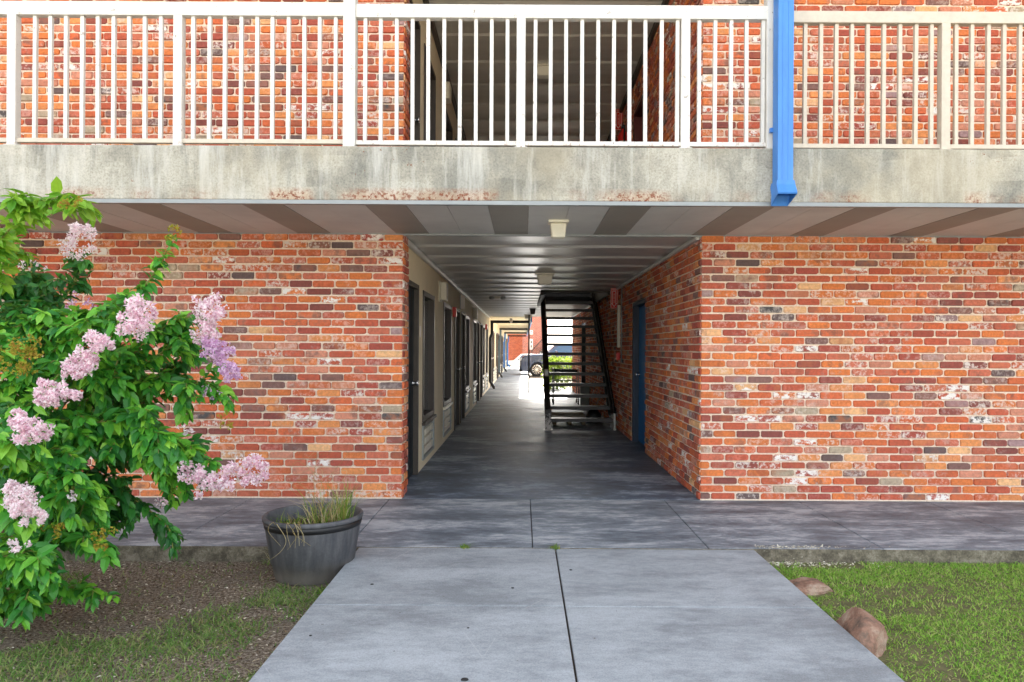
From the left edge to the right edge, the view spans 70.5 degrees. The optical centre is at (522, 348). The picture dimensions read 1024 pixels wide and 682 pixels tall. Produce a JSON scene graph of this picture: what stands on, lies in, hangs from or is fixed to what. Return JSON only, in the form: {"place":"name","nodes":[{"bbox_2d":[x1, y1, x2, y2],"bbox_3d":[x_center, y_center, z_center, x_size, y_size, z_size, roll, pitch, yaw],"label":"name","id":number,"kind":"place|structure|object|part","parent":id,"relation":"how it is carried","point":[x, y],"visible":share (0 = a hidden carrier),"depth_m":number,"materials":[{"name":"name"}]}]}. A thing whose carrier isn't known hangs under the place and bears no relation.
{"place":"outdoors","nodes":[
{"label":"outdoors","id":0,"kind":"place"},
{"bbox_2d":[0,374,571,681],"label":"ground","id":1,"kind":"structure","parent":0,"point":[239,567],"depth_m":3.78,"materials":[{"name":"soil"}]},
{"bbox_2d":[0,176,269,630],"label":"flowering shrub","id":2,"kind":"object","parent":1,"relation":"on","point":[53,497],"visible":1,"depth_m":3.48,"materials":[{"name":"green plant"}]},
{"bbox_2d":[0,560,324,681],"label":"mulch","id":3,"kind":"object","parent":1,"relation":"on","point":[157,617],"visible":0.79,"depth_m":3.78,"materials":[{"name":"brown soil"}]},
{"bbox_2d":[0,558,325,681],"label":"grass","id":4,"kind":"structure","parent":1,"relation":"on","point":[88,668],"depth_m":3.39,"materials":[{"name":"green plant"}]},
{"bbox_2d":[262,503,363,585],"bbox_3d":[-1.298,1.210,4.490,0.605,0.379,0.605,0,0,0],"label":"half barrel planter","id":5,"kind":"object","parent":1,"relation":"on","point":[327,553],"visible":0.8,"depth_m":4.27,"materials":[{"name":"plastic"}]},
{"bbox_2d":[267,522,308,561],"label":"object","id":6,"kind":"object","parent":5,"relation":"on","point":[287,535],"visible":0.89,"depth_m":4.18,"materials":[{"name":"beige plant"}]},
{"bbox_2d":[266,509,313,523],"bbox_3d":[-1.412,1.048,4.416,0.297,0.099,0.249,0,0,25],"label":"weed clump","id":7,"kind":"object","parent":5,"relation":"on","point":[296,521],"visible":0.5,"depth_m":4.44,"materials":[{"name":"green plant"}]},
{"bbox_2d":[290,451,355,522],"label":"dry stalks","id":8,"kind":"object","parent":5,"relation":"on","point":[323,487],"visible":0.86,"depth_m":4.50,"materials":[{"name":"beige plant"}]},
{"bbox_2d":[274,481,376,523],"bbox_3d":[-1.199,0.963,4.489,0.682,0.271,0.747,0,0,0],"label":"weed clump","id":9,"kind":"object","parent":5,"relation":"on","point":[336,514],"visible":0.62,"depth_m":4.43,"materials":[{"name":"green plant"}]},
{"bbox_2d":[326,477,363,519],"bbox_3d":[-1.086,0.937,4.473,0.256,0.324,0.226,0,0,-22],"label":"weed clump","id":10,"kind":"object","parent":5,"relation":"on","point":[345,501],"visible":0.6,"depth_m":4.47,"materials":[{"name":"green plant"}]},
{"bbox_2d":[312,581,327,594],"bbox_3d":[-1.099,1.375,4.132,0.246,0.055,0.221,0,0,18],"label":"weed","id":11,"kind":"object","parent":1,"relation":"on","point":[319,589],"visible":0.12,"depth_m":4.14,"materials":[{"name":"green plant"}]},
{"bbox_2d":[0,0,1023,501],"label":"motel building","id":12,"kind":"structure","parent":1,"relation":"on","point":[846,326],"depth_m":6.29,"materials":[{"name":"brick"}]},
{"bbox_2d":[0,1,342,144],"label":"balcony railing","id":13,"kind":"object","parent":12,"relation":"on","point":[15,12],"visible":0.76,"depth_m":4.97,"materials":[{"name":"white metal"}]},
{"bbox_2d":[406,280,418,478],"bbox_3d":[-1.132,0.326,7.060,0.139,1.954,0.878,0,0,0],"label":"door","id":14,"kind":"structure","parent":12,"relation":"in","point":[413,291],"depth_m":7.43,"materials":[{"name":"metal"}]},
{"bbox_2d":[408,0,420,146],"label":"door","id":15,"kind":"structure","parent":12,"relation":"in","point":[417,25],"depth_m":7.46,"materials":[{"name":"metal"}]},
{"bbox_2d":[422,419,433,460],"bbox_3d":[-1.147,1.030,8.350,0.136,0.377,0.976,0,0,0],"label":"air conditioner","id":16,"kind":"object","parent":12,"relation":"attached to","point":[427,438],"visible":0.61,"depth_m":8.33,"materials":[{"name":"grey plastic"}]},
{"bbox_2d":[422,290,436,425],"bbox_3d":[-1.121,0.104,8.350,0.140,1.470,1.020,0,0,0],"label":"window","id":17,"kind":"structure","parent":12,"relation":"in","point":[428,342],"depth_m":8.73,"materials":[{"name":"black glass"}]},
{"bbox_2d":[424,43,435,146],"bbox_3d":[-1.120,-2.593,8.350,0.112,1.435,0.978,0,0,0],"label":"window","id":18,"kind":"structure","parent":12,"relation":"in","point":[432,74],"depth_m":8.79,"materials":[{"name":"black glass"}]},
{"bbox_2d":[439,281,447,301],"bbox_3d":[-1.036,-0.735,9.450,0.100,0.260,0.260,0,0,0],"label":"wall light","id":19,"kind":"object","parent":12,"relation":"attached to","point":[443,291],"visible":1,"depth_m":9.34,"materials":[{"name":"white plastic"}]},
{"bbox_2d":[443,406,450,436],"bbox_3d":[-1.147,1.030,10.420,0.136,0.377,1.036,0,0,0],"label":"air conditioner","id":20,"kind":"object","parent":12,"relation":"attached to","point":[446,420],"visible":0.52,"depth_m":10.47,"materials":[{"name":"grey plastic"}]},
{"bbox_2d":[443,302,452,409],"bbox_3d":[-1.121,0.104,10.420,0.140,1.470,1.080,0,0,0],"label":"window","id":21,"kind":"structure","parent":12,"relation":"in","point":[447,309],"depth_m":10.89,"materials":[{"name":"black glass"}]},
{"bbox_2d":[446,82,450,103],"bbox_3d":[-1.022,-3.435,9.750,0.100,0.260,0.260,0,0,0],"label":"wall light","id":22,"kind":"object","parent":12,"relation":"attached to","point":[448,92],"visible":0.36,"depth_m":9.64,"materials":[{"name":"white plastic"}]},
{"bbox_2d":[444,110,452,146],"bbox_3d":[-1.120,-2.593,10.420,0.112,1.435,1.038,0,0,0],"label":"window","id":23,"kind":"structure","parent":12,"relation":"in","point":[449,130],"depth_m":10.76,"materials":[{"name":"black glass"}]},
{"bbox_2d":[453,307,457,316],"bbox_3d":[-1.049,-0.560,11.250,0.074,0.150,0.130,0,0,0],"label":"fire alarm","id":24,"kind":"object","parent":12,"relation":"attached to","point":[455,309],"visible":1,"depth_m":11.19,"materials":[{"name":"red plastic"}]},
{"bbox_2d":[454,309,459,429],"bbox_3d":[-1.132,0.326,11.940,0.139,1.954,0.878,0,0,0],"label":"door","id":25,"kind":"structure","parent":12,"relation":"in","point":[456,319],"depth_m":12.33,"materials":[{"name":"metal"}]},
{"bbox_2d":[460,295,464,308],"bbox_3d":[-1.043,-0.795,12.500,0.084,0.240,0.060,0,0,0],"label":"wall light","id":26,"kind":"object","parent":12,"relation":"attached to","point":[462,301],"visible":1,"depth_m":12.49,"materials":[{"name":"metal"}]},
{"bbox_2d":[460,311,465,422],"bbox_3d":[-1.132,0.326,13.060,0.139,1.954,0.878,0,0,0],"label":"door","id":27,"kind":"structure","parent":12,"relation":"in","point":[462,327],"depth_m":13.45,"materials":[{"name":"metal"}]},
{"bbox_2d":[465,392,468,412],"bbox_3d":[-1.147,1.030,14.150,0.136,0.377,0.936,0,0,0],"label":"air conditioner","id":28,"kind":"object","parent":12,"relation":"attached to","point":[466,401],"visible":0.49,"depth_m":14.11,"materials":[{"name":"grey plastic"}]},
{"bbox_2d":[465,315,470,392],"bbox_3d":[-1.121,0.104,14.150,0.140,1.470,0.980,0,0,0],"label":"window","id":29,"kind":"structure","parent":12,"relation":"in","point":[467,319],"depth_m":14.57,"materials":[{"name":"black glass"}]},
{"bbox_2d":[473,385,476,403],"bbox_3d":[-1.147,1.030,16.340,0.136,0.377,1.036,0,0,0],"label":"air conditioner","id":30,"kind":"object","parent":12,"relation":"attached to","point":[474,394],"visible":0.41,"depth_m":16.51,"materials":[{"name":"grey plastic"}]},
{"bbox_2d":[473,307,477,319],"bbox_3d":[-1.036,-0.755,15.750,0.100,0.260,0.260,0,0,0],"label":"wall light","id":31,"kind":"object","parent":12,"relation":"attached to","point":[475,313],"visible":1,"depth_m":15.63,"materials":[{"name":"white plastic"}]},
{"bbox_2d":[473,320,477,386],"bbox_3d":[-1.121,0.104,16.340,0.140,1.470,1.080,0,0,0],"label":"window","id":32,"kind":"structure","parent":12,"relation":"in","point":[474,321],"depth_m":16.81,"materials":[{"name":"black glass"}]},
{"bbox_2d":[476,321,479,403],"bbox_3d":[-1.132,0.326,17.500,0.139,1.954,0.898,0,0,0],"label":"door","id":33,"kind":"structure","parent":12,"relation":"in","point":[478,323],"depth_m":17.91,"materials":[{"name":"metal"}]},
{"bbox_2d":[480,323,482,396],"bbox_3d":[-1.132,0.326,18.850,0.139,1.954,0.898,0,0,0],"label":"door","id":34,"kind":"structure","parent":12,"relation":"in","point":[481,325],"depth_m":19.25,"materials":[{"name":"metal"}]},
{"bbox_2d":[482,379,484,392],"bbox_3d":[-1.147,1.030,20.060,0.136,0.377,0.876,0,0,0],"label":"air conditioner","id":35,"kind":"object","parent":12,"relation":"attached to","point":[483,390],"visible":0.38,"depth_m":20.31,"materials":[{"name":"grey plastic"}]},
{"bbox_2d":[483,325,485,378],"bbox_3d":[-1.121,0.104,20.060,0.140,1.470,0.920,0,0,0],"label":"window","id":36,"kind":"structure","parent":12,"relation":"in","point":[484,377],"depth_m":20.45,"materials":[{"name":"grey glass"}]},
{"bbox_2d":[486,327,488,376],"bbox_3d":[-1.121,0.104,21.800,0.140,1.470,1.040,0,0,0],"label":"window","id":37,"kind":"structure","parent":12,"relation":"in","point":[487,374],"depth_m":22.25,"materials":[{"name":"grey glass"}]},
{"bbox_2d":[489,296,505,299],"bbox_3d":[-0.495,-0.976,14.000,0.320,0.074,0.100,0,0,0],"label":"emergency light","id":38,"kind":"object","parent":12,"relation":"attached to","point":[496,297],"visible":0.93,"depth_m":13.96,"materials":[{"name":"white plastic"}]},
{"bbox_2d":[529,308,535,314],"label":"ceiling light","id":39,"kind":"object","parent":12,"relation":"attached to","point":[532,311],"visible":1,"depth_m":18.14,"materials":[{"name":"brown metal"}]},
{"bbox_2d":[537,64,548,78],"bbox_3d":[0.269,-3.698,9.700,0.240,0.150,0.200,0,0,0],"label":"ceiling light","id":40,"kind":"object","parent":12,"relation":"attached to","point":[542,71],"visible":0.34,"depth_m":9.63,"materials":[{"name":"white plastic"}]},
{"bbox_2d":[535,273,554,284],"bbox_3d":[0.290,-0.918,9.650,0.260,0.150,0.200,0,0,0],"label":"ceiling light","id":41,"kind":"object","parent":12,"relation":"attached to","point":[544,278],"visible":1,"depth_m":9.57,"materials":[{"name":"white plastic"}]},
{"bbox_2d":[548,219,568,238],"bbox_3d":[0.273,-0.919,5.620,0.155,0.134,0.150,0,0,0],"label":"ceiling light","id":42,"kind":"object","parent":12,"relation":"attached to","point":[558,228],"visible":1,"depth_m":5.56,"materials":[{"name":"white plastic"}]},
{"bbox_2d":[356,0,772,147],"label":"balcony railing","id":43,"kind":"object","parent":12,"relation":"on","point":[682,17],"visible":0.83,"depth_m":4.97,"materials":[{"name":"white metal"}]},
{"bbox_2d":[582,323,585,382],"bbox_3d":[1.641,0.341,18.500,0.175,1.954,1.394,0,0,0],"label":"door","id":44,"kind":"structure","parent":12,"relation":"in","point":[583,329],"depth_m":19.16,"materials":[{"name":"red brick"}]},
{"bbox_2d":[610,288,617,307],"bbox_3d":[1.481,-0.812,11.738,0.123,0.335,0.036,0,0,0],"label":"fire extinguisher sign","id":45,"kind":"object","parent":12,"relation":"attached to","point":[614,297],"visible":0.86,"depth_m":11.75,"materials":[{"name":"red plastic"}]},
{"bbox_2d":[615,352,619,359],"bbox_3d":[1.504,0.128,11.550,0.066,0.120,0.100,0,0,0],"label":"fire alarm pull","id":46,"kind":"object","parent":12,"relation":"attached to","point":[617,356],"visible":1,"depth_m":11.50,"materials":[{"name":"red plastic"}]},
{"bbox_2d":[615,109,622,129],"bbox_3d":[1.495,-3.582,11.338,0.123,0.335,0.036,0,0,0],"label":"fire extinguisher sign","id":47,"kind":"object","parent":12,"relation":"attached to","point":[618,120],"visible":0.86,"depth_m":11.35,"materials":[{"name":"red plastic"}]},
{"bbox_2d":[617,287,621,361],"bbox_3d":[1.518,-0.382,11.370,0.042,1.200,0.360,0,0,0],"label":"conduit","id":48,"kind":"object","parent":12,"relation":"attached to","point":[618,324],"visible":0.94,"depth_m":11.45,"materials":[{"name":"white plastic"}]},
{"bbox_2d":[618,125,629,147],"bbox_3d":[1.471,-2.967,10.582,0.164,0.570,0.228,0,0,0],"label":"fire extinguisher","id":49,"kind":"object","parent":12,"relation":"attached to","point":[622,136],"visible":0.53,"depth_m":10.56,"materials":[{"name":"red metal"}]},
{"bbox_2d":[632,299,645,444],"bbox_3d":[1.633,0.341,9.710,0.160,1.954,1.174,0,0,0],"label":"door","id":50,"kind":"structure","parent":12,"relation":"in","point":[639,315],"depth_m":10.21,"materials":[{"name":"metal"}]},
{"bbox_2d":[634,87,647,147],"bbox_3d":[1.665,-2.339,9.710,0.195,1.954,1.174,0,0,0],"label":"door","id":51,"kind":"structure","parent":12,"relation":"in","point":[638,115],"depth_m":10.25,"materials":[{"name":"metal"}]},
{"bbox_2d":[769,0,796,205],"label":"downspout","id":52,"kind":"object","parent":12,"relation":"attached to","point":[783,188],"visible":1,"depth_m":4.80,"materials":[{"name":"blue paint"}]},
{"bbox_2d":[793,11,1023,149],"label":"balcony railing","id":53,"kind":"object","parent":12,"relation":"on","point":[943,22],"visible":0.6,"depth_m":4.97,"materials":[{"name":"beige metal"}]},
{"bbox_2d":[56,546,1023,563],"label":"kerb","id":54,"kind":"structure","parent":1,"relation":"on","point":[208,553],"depth_m":4.76,"materials":[{"name":"concrete"}]},
{"bbox_2d":[402,366,699,501],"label":"corridor floor","id":55,"kind":"structure","parent":0,"point":[499,443],"depth_m":8.50,"materials":[{"name":"concrete"}]},
{"bbox_2d":[488,316,531,388],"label":"motel wing","id":56,"kind":"structure","parent":55,"relation":"on","point":[495,336],"depth_m":29.16,"materials":[{"name":"beige paint"}]},
{"bbox_2d":[492,336,493,382],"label":"door","id":57,"kind":"structure","parent":56,"relation":"in","point":[492,336],"depth_m":26.28,"materials":[{"name":"metal"}]},
{"bbox_2d":[493,331,494,370],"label":"window","id":58,"kind":"structure","parent":56,"relation":"in","point":[493,331],"depth_m":26.82,"materials":[{"name":"brown metal"}]},
{"bbox_2d":[495,333,496,368],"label":"window","id":59,"kind":"structure","parent":56,"relation":"in","point":[496,333],"depth_m":29.75,"materials":[{"name":"metal"}]},
{"bbox_2d":[497,333,497,378],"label":"door","id":60,"kind":"structure","parent":56,"relation":"in","point":[497,333],"depth_m":31.05,"materials":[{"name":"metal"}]},
{"bbox_2d":[501,338,501,373],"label":"door","id":61,"kind":"structure","parent":56,"relation":"in","point":[501,338],"depth_m":36.96,"materials":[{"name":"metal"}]},
{"bbox_2d":[489,320,527,388],"bbox_3d":[-0.441,0.203,22.950,1.280,2.170,0.090,0,0,0],"label":"drainpipe","id":62,"kind":"object","parent":56,"relation":"attached to","point":[490,346],"visible":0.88,"depth_m":22.91,"materials":[{"name":"black metal"}]},
{"bbox_2d":[498,328,527,377],"bbox_3d":[-0.441,0.203,31.600,1.280,2.170,0.090,0,0,0],"label":"drainpipe","id":63,"kind":"object","parent":56,"relation":"attached to","point":[500,336],"visible":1,"depth_m":31.55,"materials":[{"name":"beige metal"}]},
{"bbox_2d":[503,332,526,371],"bbox_3d":[-0.441,0.203,39.600,1.280,2.170,0.090,0,0,0],"label":"drainpipe","id":64,"kind":"object","parent":56,"relation":"attached to","point":[505,333],"visible":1,"depth_m":39.55,"materials":[{"name":"blue metal"}]},
{"bbox_2d":[507,335,525,366],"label":"drainpipe","id":65,"kind":"object","parent":56,"relation":"attached to","point":[508,342],"visible":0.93,"depth_m":48.95,"materials":[{"name":"blue metal"}]},
{"bbox_2d":[527,315,530,392],"bbox_3d":[0.174,0.161,21.402,0.110,2.298,0.105,0,0,0],"label":"walkway post","id":66,"kind":"object","parent":55,"relation":"on","point":[528,353],"visible":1,"depth_m":21.38,"materials":[{"name":"black metal"}]},
{"bbox_2d":[552,368,578,404],"bbox_3d":[1.005,0.894,17.200,0.608,0.843,0.710,0,0,0],"label":"utility cart","id":67,"kind":"object","parent":55,"relation":"on","point":[564,370],"visible":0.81,"depth_m":16.92,"materials":[{"name":"metal"}]},
{"bbox_2d":[551,412,585,424],"bbox_3d":[0.793,1.244,12.895,0.600,0.140,0.890,0,0,0],"label":"wooden pallet","id":68,"kind":"object","parent":55,"relation":"on","point":[567,414],"visible":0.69,"depth_m":12.67,"materials":[{"name":"brown wood"}]},
{"bbox_2d":[541,293,615,430],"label":"steel staircase","id":69,"kind":"structure","parent":55,"relation":"on","point":[605,384],"depth_m":12.98,"materials":[{"name":"black metal"}]},
{"bbox_2d":[579,386,589,404],"bbox_3d":[1.419,1.097,16.760,0.226,0.439,0.260,0,0,0],"label":"waste bin","id":70,"kind":"object","parent":55,"relation":"on","point":[584,390],"visible":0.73,"depth_m":16.65,"materials":[{"name":"grey plastic"}]},
{"bbox_2d":[586,410,600,422],"bbox_3d":[1.253,1.192,12.852,0.298,0.246,0.319,0,0,0],"label":"rubbish bag","id":71,"kind":"object","parent":55,"relation":"on","point":[593,413],"visible":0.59,"depth_m":12.76,"materials":[{"name":"black plastic"}]},
{"bbox_2d":[530,379,571,386],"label":"courtyard pavement","id":72,"kind":"structure","parent":0,"point":[535,383],"depth_m":27.85,"materials":[{"name":"concrete"}]},
{"bbox_2d":[548,320,572,349],"label":"sky","id":73,"kind":"structure","parent":0,"point":[550,322],"materials":[{"name":"white"}]},
{"bbox_2d":[106,497,1023,549],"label":"sidewalk","id":74,"kind":"structure","parent":0,"point":[736,524],"depth_m":5.42,"materials":[{"name":"concrete"}]},
{"bbox_2d":[530,502,532,547],"bbox_3d":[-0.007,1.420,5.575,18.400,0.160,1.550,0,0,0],"label":"sidewalk joint","id":75,"kind":"object","parent":74,"relation":"on","point":[531,524],"depth_m":5.47,"materials":[{"name":"soil"}]},
{"bbox_2d":[249,548,903,681],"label":"path","id":76,"kind":"structure","parent":0,"point":[633,615],"depth_m":3.46,"materials":[{"name":"concrete"}]},
{"bbox_2d":[460,543,472,548],"bbox_3d":[-0.366,1.300,4.766,0.120,0.029,0.114,0,0,0],"label":"weed","id":77,"kind":"object","parent":76,"relation":"on","point":[464,546],"visible":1,"depth_m":4.76,"materials":[{"name":"green plant"}]},
{"bbox_2d":[548,543,559,549],"bbox_3d":[0.198,1.302,4.761,0.126,0.027,0.166,0,0,0],"label":"weed","id":78,"kind":"object","parent":76,"relation":"on","point":[555,546],"visible":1,"depth_m":4.76,"materials":[{"name":"green plant"}]},
{"bbox_2d":[555,552,576,681],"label":"path joint","id":79,"kind":"object","parent":76,"relation":"on","point":[566,622],"depth_m":3.49,"materials":[{"name":"soil"}]},
{"bbox_2d":[770,560,1023,681],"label":"lawn","id":80,"kind":"structure","parent":0,"point":[917,612],"depth_m":3.87,"materials":[{"name":"plant"}]},
{"bbox_2d":[789,577,833,595],"bbox_3d":[1.596,1.404,4.235,0.350,0.102,0.280,0,0,-27],"label":"rock","id":81,"kind":"object","parent":80,"relation":"on","point":[808,586],"visible":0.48,"depth_m":4.16,"materials":[{"name":"stone"}]},
{"bbox_2d":[757,544,904,568],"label":"litter","id":82,"kind":"object","parent":80,"relation":"on","point":[778,546],"visible":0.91,"depth_m":4.74,"materials":[{"name":"plant"}]},
{"bbox_2d":[836,606,887,657],"bbox_3d":[1.613,1.389,3.450,0.223,0.279,0.462,0,0,2],"label":"rock","id":83,"kind":"object","parent":80,"relation":"on","point":[864,628],"visible":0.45,"depth_m":3.35,"materials":[{"name":"stone"}]},
{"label":"rear parking lot","id":84,"kind":"structure","parent":0,"visible":0},
{"bbox_2d":[507,354,527,365],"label":"parked car","id":85,"kind":"object","parent":84,"relation":"on","point":[515,362],"visible":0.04,"depth_m":52.40,"materials":[{"name":"white paint"}]},
{"bbox_2d":[507,317,547,360],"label":"brick building","id":86,"kind":"structure","parent":84,"relation":"on","point":[517,346],"depth_m":57.50,"materials":[{"name":"red brick"}]},
{"bbox_2d":[530,339,532,349],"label":"wall board","id":87,"kind":"object","parent":86,"relation":"attached to","point":[531,344],"depth_m":57.46,"materials":[{"name":"white plastic"}]},
{"bbox_2d":[531,339,541,353],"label":"outdoor stair","id":88,"kind":"object","parent":84,"relation":"on","point":[536,348],"visible":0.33,"depth_m":56.29,"materials":[{"name":"brown metal"}]},
{"bbox_2d":[519,346,571,376],"bbox_3d":[2.217,0.602,37.150,4.780,1.660,2.220,0,0,0],"label":"parked car","id":89,"kind":"object","parent":84,"relation":"on","point":[536,365],"visible":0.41,"depth_m":36.20,"materials":[{"name":"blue metal"}]},
{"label":"window","id":90,"kind":"part","parent":89,"relation":"part of","materials":[{"name":"glass"}]},
{"bbox_2d":[540,355,571,389],"bbox_3d":[2.408,0.794,23.488,3.720,1.244,1.558,0,0,0],"label":"hedge","id":91,"kind":"object","parent":84,"relation":"on","point":[555,359],"visible":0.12,"depth_m":23.10,"materials":[{"name":"green plant"}]}
]}

